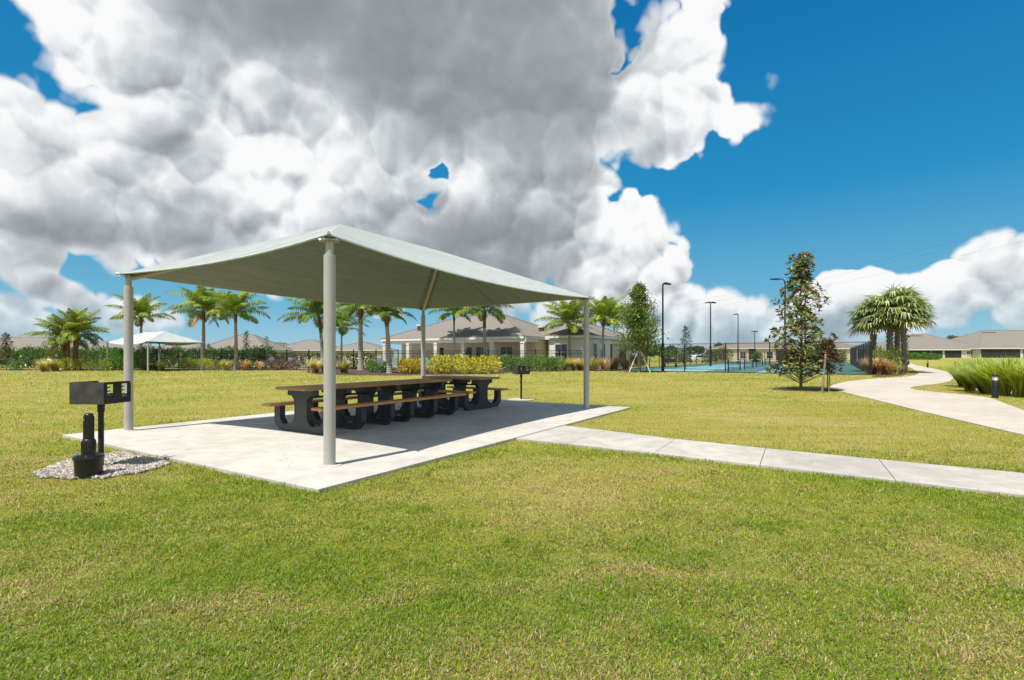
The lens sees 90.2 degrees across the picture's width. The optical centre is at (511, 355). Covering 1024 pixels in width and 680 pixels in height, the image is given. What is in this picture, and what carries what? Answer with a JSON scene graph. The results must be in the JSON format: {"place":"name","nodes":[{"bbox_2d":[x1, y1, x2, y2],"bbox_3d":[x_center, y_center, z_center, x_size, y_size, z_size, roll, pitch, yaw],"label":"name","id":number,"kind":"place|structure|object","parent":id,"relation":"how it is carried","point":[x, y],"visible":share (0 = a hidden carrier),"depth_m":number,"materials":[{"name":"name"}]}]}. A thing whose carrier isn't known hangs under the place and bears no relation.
{"place":"outdoors","nodes":[
{"label":"outdoors","id":0,"kind":"place"},
{"bbox_2d":[0,337,87,360],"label":"house","id":1,"kind":"structure","parent":0,"point":[18,342],"depth_m":95.97,"materials":[{"name":"beige paint"}]},
{"bbox_2d":[88,341,155,355],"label":"house","id":2,"kind":"structure","parent":0,"point":[104,344],"depth_m":102.70,"materials":[{"name":"beige paint"}]},
{"bbox_2d":[149,343,205,360],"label":"house","id":3,"kind":"structure","parent":0,"point":[186,346],"depth_m":106.12,"materials":[{"name":"beige paint"}]},
{"bbox_2d":[197,334,292,361],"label":"house","id":4,"kind":"structure","parent":0,"point":[255,340],"depth_m":90.85,"materials":[{"name":"beige paint"}]},
{"bbox_2d":[166,365,436,368],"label":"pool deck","id":5,"kind":"structure","parent":0,"point":[299,368],"depth_m":53.15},
{"bbox_2d":[321,308,371,359],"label":"palm tree","id":6,"kind":"object","parent":5,"relation":"on","point":[346,321],"visible":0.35,"depth_m":59.53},
{"bbox_2d":[428,306,473,364],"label":"palm tree","id":7,"kind":"object","parent":5,"relation":"on","point":[454,310],"visible":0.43,"depth_m":56.89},
{"bbox_2d":[284,339,337,361],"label":"house","id":8,"kind":"structure","parent":0,"point":[306,345],"depth_m":99.22,"materials":[{"name":"beige paint"}]},
{"bbox_2d":[62,397,630,492],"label":"pavement","id":9,"kind":"structure","parent":0,"point":[262,447],"depth_m":8.11,"materials":[{"name":"concrete"}]},
{"bbox_2d":[261,382,405,433],"bbox_3d":[-3.303,0.957,9.595,1.667,0.797,1.950,0,0,32],"label":"picnic table","id":10,"kind":"object","parent":9,"relation":"on","point":[307,418],"visible":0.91,"depth_m":9.31,"materials":[{"name":"brown wood"}]},
{"bbox_2d":[115,224,593,467],"bbox_3d":[-2.494,-0.565,11.025,5.774,3.879,8.110,0,0,32],"label":"shade structure","id":11,"kind":"object","parent":9,"relation":"on","point":[330,267],"visible":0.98,"depth_m":10.61,"materials":[{"name":"grey fabric"}]},
{"bbox_2d":[352,378,465,421],"bbox_3d":[-2.263,0.957,11.269,1.667,0.797,1.950,0,0,32],"label":"picnic table","id":12,"kind":"object","parent":9,"relation":"on","point":[409,409],"visible":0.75,"depth_m":11.08,"materials":[{"name":"black wood"}]},
{"bbox_2d":[418,375,508,409],"bbox_3d":[-1.350,0.957,13.322,1.950,0.797,1.667,0,0,34],"label":"picnic table","id":13,"kind":"object","parent":9,"relation":"on","point":[479,400],"visible":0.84,"depth_m":13.00,"materials":[{"name":"black wood"}]},
{"bbox_2d":[336,341,396,361],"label":"house","id":14,"kind":"structure","parent":0,"point":[369,347],"depth_m":100.34,"materials":[{"name":"beige paint"}]},
{"bbox_2d":[0,356,1023,679],"bbox_3d":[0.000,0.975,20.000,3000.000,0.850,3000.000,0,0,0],"label":"lawn","id":15,"kind":"structure","parent":0,"point":[614,426],"depth_m":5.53,"materials":[{"name":"plant"}]},
{"bbox_2d":[5,359,25,370],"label":"green shrub","id":16,"kind":"object","parent":15,"relation":"on","point":[15,364],"visible":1,"depth_m":46.32,"materials":[{"name":"green plant"}]},
{"bbox_2d":[34,357,52,371],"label":"grass clump","id":17,"kind":"object","parent":15,"relation":"on","point":[43,366],"visible":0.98,"depth_m":42.86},
{"bbox_2d":[50,357,62,370],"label":"grass clump","id":18,"kind":"object","parent":15,"relation":"on","point":[55,365],"visible":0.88,"depth_m":43.85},
{"bbox_2d":[59,357,88,370],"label":"yellow shrub","id":19,"kind":"object","parent":15,"relation":"on","point":[70,363],"visible":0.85,"depth_m":46.02,"materials":[{"name":"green plant"}]},
{"bbox_2d":[82,358,114,370],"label":"green shrub","id":20,"kind":"object","parent":15,"relation":"on","point":[97,364],"visible":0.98,"depth_m":46.12,"materials":[{"name":"green plant"}]},
{"bbox_2d":[0,344,278,367],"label":"hedge","id":21,"kind":"object","parent":15,"relation":"on","point":[27,356],"visible":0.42,"depth_m":55.03,"materials":[{"name":"green plant"}]},
{"bbox_2d":[103,293,175,352],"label":"palm tree","id":22,"kind":"object","parent":15,"relation":"on","point":[142,307],"visible":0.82,"depth_m":54.56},
{"bbox_2d":[105,331,202,370],"bbox_3d":[-32.888,-0.365,46.910,8.202,3.570,4.620,0,0,32],"label":"shade structure","id":23,"kind":"object","parent":15,"relation":"on","point":[161,337],"visible":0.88,"depth_m":46.09,"materials":[{"name":"fabric"}]},
{"bbox_2d":[1,369,306,369],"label":"mulch bed","id":24,"kind":"object","parent":15,"relation":"on","point":[155,369],"visible":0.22,"depth_m":49.08,"materials":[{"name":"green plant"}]},
{"bbox_2d":[0,332,15,369],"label":"young tree","id":25,"kind":"object","parent":24,"relation":"on","point":[6,348],"visible":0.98,"depth_m":46.92,"materials":[{"name":"green plant"}]},
{"bbox_2d":[18,307,109,369],"bbox_3d":[-40.796,-1.525,47.218,5.779,5.893,6.217,0,0,0],"label":"palm clump","id":26,"kind":"object","parent":24,"relation":"on","point":[69,330],"visible":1,"depth_m":46.60,"materials":[{"name":"plant"}]},
{"bbox_2d":[105,346,123,369],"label":"green shrub","id":27,"kind":"object","parent":24,"relation":"on","point":[118,358],"visible":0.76,"depth_m":46.88,"materials":[{"name":"green plant"}]},
{"bbox_2d":[122,351,151,369],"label":"green shrub","id":28,"kind":"object","parent":24,"relation":"on","point":[142,358],"visible":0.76,"depth_m":47.61,"materials":[{"name":"green plant"}]},
{"bbox_2d":[119,349,157,367],"bbox_3d":[-37.085,0.410,50.750,0.100,1.980,3.768,0,0,17],"label":"picket fence","id":29,"kind":"object","parent":24,"relation":"on","point":[150,353],"visible":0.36,"depth_m":51.80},
{"bbox_2d":[175,357,211,369],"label":"yellow shrub","id":30,"kind":"object","parent":24,"relation":"on","point":[188,361],"visible":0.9,"depth_m":48.54,"materials":[{"name":"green plant"}]},
{"bbox_2d":[162,286,232,368],"bbox_3d":[-30.540,-2.819,50.048,6.727,8.443,6.584,0,0,0],"label":"palm tree","id":31,"kind":"object","parent":24,"relation":"on","point":[194,301],"visible":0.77,"depth_m":49.34,"materials":[{"name":"plant"}]},
{"bbox_2d":[205,358,233,369],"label":"yellow shrub","id":32,"kind":"object","parent":24,"relation":"on","point":[216,364],"visible":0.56,"depth_m":48.79,"materials":[{"name":"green plant"}]},
{"bbox_2d":[198,289,270,369],"bbox_3d":[-26.480,-2.570,48.481,7.052,7.943,5.745,0,0,34],"label":"palm tree","id":33,"kind":"object","parent":24,"relation":"on","point":[233,303],"visible":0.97,"depth_m":48.10,"materials":[{"name":"plant"}]},
{"bbox_2d":[264,359,279,369],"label":"red shrub","id":34,"kind":"object","parent":24,"relation":"on","point":[271,364],"visible":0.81,"depth_m":47.97,"materials":[{"name":"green plant"}]},
{"bbox_2d":[275,358,289,369],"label":"red shrub","id":35,"kind":"object","parent":24,"relation":"on","point":[283,362],"visible":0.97,"depth_m":47.94,"materials":[{"name":"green plant"}]},
{"bbox_2d":[285,359,301,369],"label":"red shrub","id":36,"kind":"object","parent":24,"relation":"on","point":[293,363],"visible":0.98,"depth_m":47.93,"materials":[{"name":"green plant"}]},
{"bbox_2d":[220,359,233,370],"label":"grass clump","id":37,"kind":"object","parent":15,"relation":"on","point":[225,365],"visible":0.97,"depth_m":46.18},
{"bbox_2d":[235,359,250,370],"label":"grass clump","id":38,"kind":"object","parent":15,"relation":"on","point":[245,365],"visible":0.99,"depth_m":46.07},
{"bbox_2d":[157,349,375,368],"bbox_3d":[-25.063,0.410,51.750,23.096,1.980,0.100,0,0,4],"label":"picket fence","id":39,"kind":"object","parent":15,"relation":"on","point":[226,353],"visible":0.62,"depth_m":51.78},
{"bbox_2d":[275,352,374,366],"bbox_3d":[-20.523,0.533,56.016,11.886,2.132,2.222,0,0,0],"label":"hedge","id":40,"kind":"object","parent":15,"relation":"on","point":[338,359],"visible":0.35,"depth_m":55.96,"materials":[{"name":"green plant"}]},
{"bbox_2d":[307,368,520,375],"bbox_3d":[-9.816,1.400,44.550,21.328,0.050,19.167,0,0,0],"label":"mulch bed","id":41,"kind":"object","parent":15,"relation":"on","point":[355,371],"visible":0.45,"depth_m":40.57,"materials":[{"name":"brown wood"}]},
{"bbox_2d":[304,356,322,372],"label":"grass clump","id":42,"kind":"object","parent":41,"relation":"on","point":[314,366],"visible":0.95,"depth_m":39.17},
{"bbox_2d":[277,298,355,361],"bbox_3d":[-19.299,-2.726,50.879,7.361,8.266,6.755,0,0,-16],"label":"palm tree","id":43,"kind":"object","parent":41,"relation":"on","point":[315,307],"visible":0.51,"depth_m":50.45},
{"bbox_2d":[336,359,351,373],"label":"grass clump","id":44,"kind":"object","parent":41,"relation":"on","point":[345,367],"visible":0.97,"depth_m":38.34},
{"bbox_2d":[336,303,376,369],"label":"palm tree","id":45,"kind":"object","parent":41,"relation":"on","point":[360,312],"visible":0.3,"depth_m":46.83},
{"bbox_2d":[364,360,392,371],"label":"green shrub","id":46,"kind":"object","parent":41,"relation":"on","point":[377,366],"visible":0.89,"depth_m":40.98,"materials":[{"name":"green plant"}]},
{"bbox_2d":[347,304,416,372],"bbox_3d":[-9.579,-1.888,39.188,4.496,6.589,4.803,0,0,42],"label":"palm tree","id":47,"kind":"object","parent":41,"relation":"on","point":[383,313],"visible":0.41,"depth_m":38.84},
{"bbox_2d":[396,358,428,373],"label":"croton shrub","id":48,"kind":"object","parent":41,"relation":"on","point":[409,365],"visible":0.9,"depth_m":38.16,"materials":[{"name":"yellow plant"}]},
{"bbox_2d":[376,349,512,367],"bbox_3d":[-6.795,0.410,50.250,13.772,1.980,0.100,0,0,6],"label":"picket fence","id":49,"kind":"object","parent":41,"relation":"on","point":[411,353],"visible":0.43,"depth_m":50.51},
{"bbox_2d":[426,353,502,373],"bbox_3d":[-3.594,0.655,38.442,5.893,1.937,4.057,0,0,0],"label":"croton shrub","id":50,"kind":"object","parent":41,"relation":"on","point":[467,364],"visible":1,"depth_m":37.99,"materials":[{"name":"yellow plant"}]},
{"bbox_2d":[455,304,513,362],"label":"palm tree","id":51,"kind":"object","parent":41,"relation":"on","point":[478,312],"visible":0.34,"depth_m":53.87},
{"bbox_2d":[381,314,630,368],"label":"clubhouse","id":52,"kind":"structure","parent":15,"relation":"on","point":[509,333],"depth_m":58.00,"materials":[{"name":"beige paint"}]},
{"bbox_2d":[475,346,486,362],"bbox_3d":[-3.594,0.050,59.689,1.700,2.200,0.086,0,0,32],"label":"window","id":53,"kind":"structure","parent":52,"relation":"in","point":[477,348],"depth_m":59.84,"materials":[{"name":"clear glass"}]},
{"bbox_2d":[500,346,512,363],"bbox_3d":[-0.619,0.050,57.840,1.800,2.200,0.086,0,0,32],"label":"window","id":54,"kind":"structure","parent":52,"relation":"in","point":[508,350],"depth_m":57.83,"materials":[{"name":"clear glass"}]},
{"bbox_2d":[554,343,567,358],"bbox_3d":[4.942,-0.300,51.446,1.500,1.800,0.086,0,0,32],"label":"window","id":55,"kind":"structure","parent":52,"relation":"in","point":[562,346],"depth_m":51.44,"materials":[{"name":"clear glass"}]},
{"bbox_2d":[592,342,596,359],"bbox_3d":[8.399,-0.200,51.708,0.086,2.200,1.100,0,0,32],"label":"window","id":56,"kind":"structure","parent":52,"relation":"in","point":[594,344],"depth_m":51.68,"materials":[{"name":"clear glass"}]},
{"bbox_2d":[494,353,565,371],"bbox_3d":[1.413,0.625,43.728,6.449,1.882,2.500,0,0,0],"label":"hedge","id":57,"kind":"object","parent":15,"relation":"on","point":[507,361],"visible":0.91,"depth_m":43.38,"materials":[{"name":"green plant"}]},
{"bbox_2d":[534,296,596,368],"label":"palm tree","id":58,"kind":"object","parent":15,"relation":"on","point":[567,312],"visible":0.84,"depth_m":49.31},
{"bbox_2d":[526,369,609,370],"bbox_3d":[6.015,1.400,47.220,10.627,0.050,4.580,0,0,5],"label":"mulch bed","id":59,"kind":"object","parent":15,"relation":"on","point":[564,370],"visible":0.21,"depth_m":45.87,"materials":[{"name":"brown wood"}]},
{"bbox_2d":[512,349,583,368],"bbox_3d":[3.428,0.410,49.050,7.015,1.980,0.100,0,0,7],"label":"picket fence","id":60,"kind":"object","parent":59,"relation":"on","point":[559,350],"visible":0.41,"depth_m":48.95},
{"bbox_2d":[565,357,581,370],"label":"grass clump","id":61,"kind":"object","parent":59,"relation":"on","point":[571,366],"visible":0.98,"depth_m":45.69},
{"bbox_2d":[574,357,583,370],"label":"grass clump","id":62,"kind":"object","parent":59,"relation":"on","point":[580,366],"visible":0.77,"depth_m":45.83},
{"bbox_2d":[582,356,598,370],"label":"grass clump","id":63,"kind":"object","parent":59,"relation":"on","point":[593,363],"visible":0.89,"depth_m":44.79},
{"bbox_2d":[576,296,630,368],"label":"palm tree","id":64,"kind":"object","parent":59,"relation":"on","point":[602,308],"visible":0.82,"depth_m":48.56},
{"bbox_2d":[598,356,613,370],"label":"grass clump","id":65,"kind":"object","parent":59,"relation":"on","point":[604,365],"visible":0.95,"depth_m":44.96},
{"bbox_2d":[630,353,647,365],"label":"green shrub","id":66,"kind":"object","parent":15,"relation":"on","point":[642,359],"visible":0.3,"depth_m":62.98,"materials":[{"name":"green plant"}]},
{"bbox_2d":[608,281,672,371],"bbox_3d":[10.547,-2.402,42.140,5.011,7.704,4.840,0,0,34],"label":"oak tree","id":67,"kind":"object","parent":15,"relation":"on","point":[639,323],"visible":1,"depth_m":41.73,"materials":[{"name":"green plant"}]},
{"bbox_2d":[681,345,704,354],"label":"distant tree","id":68,"kind":"object","parent":15,"relation":"on","point":[698,348],"visible":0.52,"depth_m":124.10,"materials":[{"name":"green plant"}]},
{"bbox_2d":[702,349,720,362],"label":"green shrub","id":69,"kind":"object","parent":15,"relation":"on","point":[716,356],"visible":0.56,"depth_m":92.83,"materials":[{"name":"green plant"}]},
{"bbox_2d":[718,345,733,361],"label":"green shrub","id":70,"kind":"object","parent":15,"relation":"on","point":[730,350],"visible":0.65,"depth_m":97.08,"materials":[{"name":"green plant"}]},
{"bbox_2d":[626,361,864,374],"bbox_3d":[35.337,1.262,70.484,19.501,0.396,70.103,0,0,32],"label":"court","id":71,"kind":"object","parent":15,"relation":"on","point":[850,370],"visible":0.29,"depth_m":53.58,"materials":[{"name":"teal concrete"}]},
{"bbox_2d":[661,282,671,371],"bbox_3d":[13.081,-2.399,43.400,0.887,7.597,0.360,0,0,-9],"label":"court light","id":72,"kind":"object","parent":71,"relation":"on","point":[662,353],"visible":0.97,"depth_m":43.30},
{"bbox_2d":[610,344,727,370],"bbox_3d":[25.197,0.190,72.189,0.124,2.420,62.002,0,0,32],"label":"court fence","id":73,"kind":"object","parent":71,"relation":"on","point":[659,358],"visible":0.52,"depth_m":58.99,"materials":[{"name":"black"}]},
{"bbox_2d":[677,325,695,368],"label":"young tree","id":74,"kind":"object","parent":71,"relation":"on","point":[685,336],"visible":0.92,"depth_m":49.97,"materials":[{"name":"green plant"}]},
{"bbox_2d":[705,301,715,365],"bbox_3d":[24.807,-2.649,63.780,1.434,8.097,0.360,0,0,-9],"label":"court light","id":75,"kind":"object","parent":71,"relation":"on","point":[710,354],"visible":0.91,"depth_m":63.71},
{"bbox_2d":[644,364,832,373],"bbox_3d":[29.339,1.357,60.348,14.401,0.033,45.652,0,0,32],"label":"court","id":76,"kind":"object","parent":71,"relation":"on","point":[751,369],"visible":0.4,"depth_m":49.04,"materials":[{"name":"blue concrete"}]},
{"bbox_2d":[651,369,708,370],"bbox_3d":[15.617,1.369,46.590,4.400,0.001,6.100,0,0,32],"label":"court box","id":77,"kind":"object","parent":76,"relation":"on","point":[680,370],"visible":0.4,"depth_m":45.67,"materials":[{"name":"blue plastic"}]},
{"bbox_2d":[611,341,871,374],"bbox_3d":[16.995,0.190,40.657,19.101,2.420,0.124,0,0,32],"label":"court fence","id":78,"kind":"object","parent":71,"relation":"on","point":[769,347],"visible":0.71,"depth_m":40.61,"materials":[{"name":"black"}]},
{"bbox_2d":[769,278,786,370],"bbox_3d":[22.892,-2.595,43.801,1.520,7.990,0.340,0,0,-9],"label":"court light","id":79,"kind":"object","parent":71,"relation":"on","point":[784,312],"visible":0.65,"depth_m":43.82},
{"bbox_2d":[850,340,871,373],"bbox_3d":[35.670,0.180,52.679,0.148,2.440,40.102,0,0,32],"label":"court fence","id":80,"kind":"object","parent":71,"relation":"on","point":[856,357],"visible":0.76,"depth_m":46.44,"materials":[{"name":"black"}]},
{"bbox_2d":[705,342,799,360],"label":"house","id":81,"kind":"structure","parent":15,"relation":"on","point":[750,350],"depth_m":122.00,"materials":[{"name":"beige paint"}]},
{"bbox_2d":[773,388,844,390],"bbox_3d":[11.914,1.395,20.533,2.808,0.050,1.485,0,0,0],"label":"mulch ring","id":82,"kind":"object","parent":15,"relation":"on","point":[803,389],"visible":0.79,"depth_m":20.39,"materials":[{"name":"brown wood"}]},
{"bbox_2d":[763,250,839,388],"bbox_3d":[11.699,-1.367,20.598,2.768,5.635,2.676,0,0,-26],"label":"magnolia tree","id":83,"kind":"object","parent":82,"relation":"on","point":[802,355],"visible":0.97,"depth_m":20.37,"materials":[{"name":"green plant"}]},
{"bbox_2d":[821,354,826,391],"bbox_3d":[11.737,0.700,19.209,0.212,1.507,0.072,0,0,0],"label":"stake","id":84,"kind":"object","parent":15,"relation":"on","point":[824,367],"visible":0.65,"depth_m":19.18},
{"bbox_2d":[811,337,844,391],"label":"magnolia sapling","id":85,"kind":"object","parent":15,"relation":"on","point":[827,350],"visible":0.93,"depth_m":19.57,"materials":[{"name":"green plant"}]},
{"bbox_2d":[808,343,856,360],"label":"house","id":86,"kind":"structure","parent":15,"relation":"on","point":[842,347],"depth_m":118.00,"materials":[{"name":"beige paint"}]},
{"bbox_2d":[843,298,911,358],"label":"sabal palm","id":87,"kind":"object","parent":15,"relation":"on","point":[872,329],"visible":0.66,"depth_m":41.21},
{"bbox_2d":[872,373,906,376],"bbox_3d":[29.475,1.400,39.607,2.203,0.040,19.256,0,0,36],"label":"mulch bed","id":88,"kind":"object","parent":15,"relation":"on","point":[889,375],"visible":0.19,"depth_m":34.70,"materials":[{"name":"brown wood"}]},
{"bbox_2d":[862,355,888,374],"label":"grass clump","id":89,"kind":"object","parent":88,"relation":"on","point":[877,367],"visible":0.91,"depth_m":36.00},
{"bbox_2d":[872,345,903,371],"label":"green shrub","id":90,"kind":"object","parent":88,"relation":"on","point":[886,352],"visible":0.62,"depth_m":39.78,"materials":[{"name":"green plant"}]},
{"bbox_2d":[882,359,895,374],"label":"grass clump","id":91,"kind":"object","parent":88,"relation":"on","point":[888,367],"visible":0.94,"depth_m":35.95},
{"bbox_2d":[853,282,932,372],"bbox_3d":[30.238,-2.253,40.439,5.181,7.310,5.547,0,0,-19],"label":"sabal palm","id":92,"kind":"object","parent":88,"relation":"on","point":[894,293],"visible":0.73,"depth_m":39.61,"materials":[{"name":"plant"}]},
{"bbox_2d":[879,284,930,366],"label":"sabal palm","id":93,"kind":"object","parent":88,"relation":"on","point":[897,338],"visible":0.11,"depth_m":42.83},
{"bbox_2d":[874,286,939,372],"bbox_3d":[30.649,-2.075,39.916,4.495,6.951,4.519,0,0,42],"label":"sabal palm","id":94,"kind":"object","parent":88,"relation":"on","point":[904,342],"visible":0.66,"depth_m":39.20,"materials":[{"name":"plant"}]},
{"bbox_2d":[899,352,943,359],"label":"hedge","id":95,"kind":"object","parent":15,"relation":"on","point":[924,356],"visible":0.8,"depth_m":88.52,"materials":[{"name":"green plant"}]},
{"bbox_2d":[875,334,973,357],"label":"house","id":96,"kind":"structure","parent":15,"relation":"on","point":[928,344],"depth_m":109.33,"materials":[{"name":"paint"}]},
{"bbox_2d":[940,358,973,386],"bbox_3d":[19.997,0.723,22.707,1.768,1.354,1.883,0,0,32],"label":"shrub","id":97,"kind":"object","parent":15,"relation":"on","point":[958,381],"visible":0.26,"depth_m":22.80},
{"bbox_2d":[947,360,981,391],"bbox_3d":[17.775,0.786,19.844,1.708,1.229,1.604,0,0,29],"label":"grass clump","id":98,"kind":"object","parent":15,"relation":"on","point":[968,385],"visible":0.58,"depth_m":19.75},
{"bbox_2d":[953,353,997,387],"bbox_3d":[19.563,0.663,21.554,2.095,1.475,2.039,0,0,19],"label":"grass clump","id":99,"kind":"object","parent":15,"relation":"on","point":[977,359],"visible":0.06,"depth_m":21.45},
{"bbox_2d":[958,358,1002,393],"bbox_3d":[17.185,0.725,18.688,1.866,1.349,1.917,0,0,16],"label":"grass clump","id":100,"kind":"object","parent":15,"relation":"on","point":[981,384],"visible":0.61,"depth_m":18.50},
{"bbox_2d":[951,330,1023,357],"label":"house","id":101,"kind":"structure","parent":15,"relation":"on","point":[994,343],"depth_m":107.83,"materials":[{"name":"paint"}]},
{"bbox_2d":[992,374,998,397],"bbox_3d":[15.806,1.021,16.695,0.176,0.818,0.176,0,0,0],"label":"bollard light","id":102,"kind":"object","parent":15,"relation":"on","point":[995,387],"visible":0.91,"depth_m":16.63,"materials":[{"name":"metal"}]},
{"bbox_2d":[967,354,1023,395],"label":"grass clump","id":103,"kind":"object","parent":15,"relation":"on","point":[1005,388],"visible":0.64,"depth_m":17.66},
{"bbox_2d":[995,361,1023,396],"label":"grass clump","id":104,"kind":"object","parent":15,"relation":"on","point":[1017,389],"visible":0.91,"depth_m":17.10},
{"bbox_2d":[1003,356,1023,383],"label":"grass clump","id":105,"kind":"object","parent":15,"relation":"on","point":[1022,370],"visible":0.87,"depth_m":16.77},
{"label":"gravel bed","id":106,"kind":"structure","parent":15,"relation":"on","visible":0},
{"bbox_2d":[21,451,176,479],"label":"gravel","id":107,"kind":"structure","parent":106,"relation":"on","point":[116,463],"depth_m":6.26,"materials":[{"name":"gravel"}]},
{"bbox_2d":[72,413,104,479],"bbox_3d":[-4.860,1.038,5.860,0.293,0.744,0.293,0,0,-17],"label":"ash receptacle","id":108,"kind":"object","parent":107,"relation":"on","point":[88,461],"visible":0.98,"depth_m":5.80,"materials":[{"name":"black plastic"}]},
{"bbox_2d":[69,381,130,465],"bbox_3d":[-5.082,0.887,6.363,0.470,1.125,0.506,0,0,3],"label":"park grill","id":109,"kind":"object","parent":106,"relation":"on","point":[92,392],"visible":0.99,"depth_m":6.12,"materials":[{"name":"black metal"}]},
{"bbox_2d":[0,0,1023,355],"label":"sky","id":110,"kind":"structure","parent":0,"point":[597,148],"materials":[{"name":"blue"}]},
{"bbox_2d":[507,398,534,400],"bbox_3d":[0.282,1.400,15.950,0.851,0.060,0.760,0,0,0],"label":"gravel bed","id":111,"kind":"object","parent":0,"point":[522,399],"depth_m":15.79,"materials":[{"name":"gravel"}]},
{"bbox_2d":[513,365,531,398],"bbox_3d":[0.332,0.887,15.968,0.506,1.125,0.470,0,0,-22],"label":"park grill","id":112,"kind":"object","parent":111,"relation":"on","point":[516,369],"visible":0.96,"depth_m":15.82,"materials":[{"name":"metal"}]},
{"bbox_2d":[516,425,1023,497],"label":"sidewalk","id":113,"kind":"structure","parent":0,"point":[979,480],"depth_m":6.61,"materials":[{"name":"concrete"}]},
{"bbox_2d":[830,363,1023,435],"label":"path","id":114,"kind":"structure","parent":0,"point":[987,412],"depth_m":15.50,"materials":[{"name":"concrete"}]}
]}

